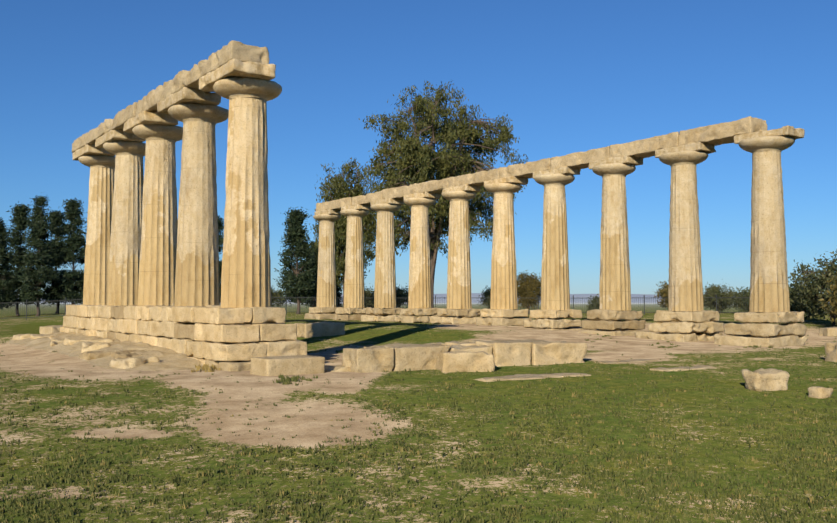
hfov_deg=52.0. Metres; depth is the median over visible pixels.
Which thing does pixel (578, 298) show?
distant hills
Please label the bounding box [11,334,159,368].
rocks
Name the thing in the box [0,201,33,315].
pine tree
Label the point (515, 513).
grass tufts
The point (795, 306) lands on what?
shrub
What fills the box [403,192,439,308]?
column
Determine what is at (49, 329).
block
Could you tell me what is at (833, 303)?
shrub
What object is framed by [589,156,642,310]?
column
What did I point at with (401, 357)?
cella wall
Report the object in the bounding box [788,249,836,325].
shrub
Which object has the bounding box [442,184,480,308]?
column
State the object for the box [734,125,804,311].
column
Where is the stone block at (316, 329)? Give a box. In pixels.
[294,322,344,337]
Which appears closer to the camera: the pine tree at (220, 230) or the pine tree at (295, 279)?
the pine tree at (295, 279)
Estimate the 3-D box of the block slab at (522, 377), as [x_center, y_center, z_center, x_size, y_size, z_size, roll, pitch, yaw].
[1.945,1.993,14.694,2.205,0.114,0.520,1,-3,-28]
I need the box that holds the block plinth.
[250,355,324,375]
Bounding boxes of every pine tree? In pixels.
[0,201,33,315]
[0,217,22,309]
[13,195,60,315]
[42,208,68,312]
[54,198,87,304]
[217,215,223,302]
[273,207,317,313]
[302,241,337,307]
[336,275,342,306]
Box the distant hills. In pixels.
[34,293,705,302]
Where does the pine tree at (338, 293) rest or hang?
on the ground
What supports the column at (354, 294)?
on the stylobate at (687, 326)
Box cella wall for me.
[342,339,586,372]
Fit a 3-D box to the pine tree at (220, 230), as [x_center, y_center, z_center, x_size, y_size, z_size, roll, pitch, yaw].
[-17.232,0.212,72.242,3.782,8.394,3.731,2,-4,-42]
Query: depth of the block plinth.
15.42 m
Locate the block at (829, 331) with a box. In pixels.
[819,327,836,335]
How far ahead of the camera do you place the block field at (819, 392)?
12.05 m
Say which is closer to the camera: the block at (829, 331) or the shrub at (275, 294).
the block at (829, 331)
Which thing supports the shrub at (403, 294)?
on the ground
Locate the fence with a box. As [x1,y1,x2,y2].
[0,295,828,319]
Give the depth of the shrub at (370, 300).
75.26 m
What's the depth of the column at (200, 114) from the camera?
20.14 m
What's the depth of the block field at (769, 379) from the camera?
12.86 m
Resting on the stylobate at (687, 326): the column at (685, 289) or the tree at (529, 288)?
the column at (685, 289)
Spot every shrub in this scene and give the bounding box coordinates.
[271,285,289,306]
[364,283,374,307]
[372,283,408,307]
[477,287,490,308]
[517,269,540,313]
[585,294,599,311]
[654,280,703,308]
[703,282,741,311]
[729,286,749,311]
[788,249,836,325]
[788,280,828,319]
[817,273,836,323]
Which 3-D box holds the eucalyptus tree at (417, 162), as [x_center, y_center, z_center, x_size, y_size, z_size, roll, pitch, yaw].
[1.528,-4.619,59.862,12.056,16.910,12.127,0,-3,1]
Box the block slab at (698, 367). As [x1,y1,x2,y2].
[650,365,716,371]
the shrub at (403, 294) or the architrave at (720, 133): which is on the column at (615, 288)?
the architrave at (720, 133)
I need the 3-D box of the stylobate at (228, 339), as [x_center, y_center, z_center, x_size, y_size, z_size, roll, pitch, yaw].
[-6.884,1.858,22.448,1.830,1.463,14.184,2,-3,-35]
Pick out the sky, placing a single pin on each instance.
(570, 76)
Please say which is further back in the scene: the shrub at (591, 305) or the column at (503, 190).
the shrub at (591, 305)
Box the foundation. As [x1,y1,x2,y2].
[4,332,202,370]
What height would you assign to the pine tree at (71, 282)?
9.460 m
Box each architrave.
[72,40,268,152]
[316,116,766,211]
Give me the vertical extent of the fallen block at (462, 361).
0.454 m
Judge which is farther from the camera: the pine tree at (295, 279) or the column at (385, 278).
the pine tree at (295, 279)
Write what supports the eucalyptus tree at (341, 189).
on the ground
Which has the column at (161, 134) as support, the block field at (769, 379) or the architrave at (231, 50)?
the architrave at (231, 50)
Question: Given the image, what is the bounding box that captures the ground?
[0,303,836,522]
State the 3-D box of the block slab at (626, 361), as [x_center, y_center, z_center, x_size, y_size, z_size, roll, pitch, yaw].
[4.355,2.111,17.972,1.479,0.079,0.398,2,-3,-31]
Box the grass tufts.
[0,324,836,522]
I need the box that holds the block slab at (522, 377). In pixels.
[473,373,590,381]
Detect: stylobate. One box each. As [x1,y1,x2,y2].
[60,304,306,370]
[304,307,807,346]
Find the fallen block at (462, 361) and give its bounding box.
[436,351,494,372]
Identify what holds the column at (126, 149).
on the stylobate at (228, 339)
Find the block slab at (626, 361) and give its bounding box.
[595,359,657,363]
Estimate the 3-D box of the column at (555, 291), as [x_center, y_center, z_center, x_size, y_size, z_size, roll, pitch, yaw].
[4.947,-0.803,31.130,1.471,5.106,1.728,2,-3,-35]
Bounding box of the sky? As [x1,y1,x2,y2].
[0,0,836,295]
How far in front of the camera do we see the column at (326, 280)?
44.70 m
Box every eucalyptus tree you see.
[309,157,382,306]
[357,80,527,307]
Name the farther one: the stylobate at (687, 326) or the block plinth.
the stylobate at (687, 326)
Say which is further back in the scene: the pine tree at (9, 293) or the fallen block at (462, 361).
the pine tree at (9, 293)
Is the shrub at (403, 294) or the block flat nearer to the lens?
the block flat
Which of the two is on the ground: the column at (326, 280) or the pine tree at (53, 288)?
the pine tree at (53, 288)
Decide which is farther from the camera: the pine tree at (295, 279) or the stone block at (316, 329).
the pine tree at (295, 279)
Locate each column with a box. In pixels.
[72,144,114,304]
[95,129,145,305]
[123,111,182,305]
[157,87,228,305]
[199,59,281,307]
[313,209,341,307]
[340,204,371,307]
[370,198,403,307]
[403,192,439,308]
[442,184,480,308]
[484,176,527,308]
[532,166,580,309]
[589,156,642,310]
[655,142,715,310]
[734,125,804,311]
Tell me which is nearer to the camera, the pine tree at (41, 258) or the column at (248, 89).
the column at (248, 89)
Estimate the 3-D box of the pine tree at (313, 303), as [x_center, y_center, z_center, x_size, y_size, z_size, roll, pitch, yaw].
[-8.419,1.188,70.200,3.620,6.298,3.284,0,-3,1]
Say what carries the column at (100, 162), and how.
on the stylobate at (228, 339)
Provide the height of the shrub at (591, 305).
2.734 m
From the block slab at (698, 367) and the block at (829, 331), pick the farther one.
the block at (829, 331)
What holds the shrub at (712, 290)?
on the ground
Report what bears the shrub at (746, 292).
on the ground
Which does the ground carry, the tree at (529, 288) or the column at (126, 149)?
the tree at (529, 288)
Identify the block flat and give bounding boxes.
[325,365,350,371]
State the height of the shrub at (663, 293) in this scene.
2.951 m
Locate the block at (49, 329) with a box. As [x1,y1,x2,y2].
[39,325,62,333]
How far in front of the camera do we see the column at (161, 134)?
22.46 m
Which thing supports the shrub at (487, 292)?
on the ground
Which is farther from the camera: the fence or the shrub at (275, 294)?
the shrub at (275, 294)
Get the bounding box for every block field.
[742,368,789,390]
[808,386,832,398]
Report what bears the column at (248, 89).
on the stylobate at (228, 339)

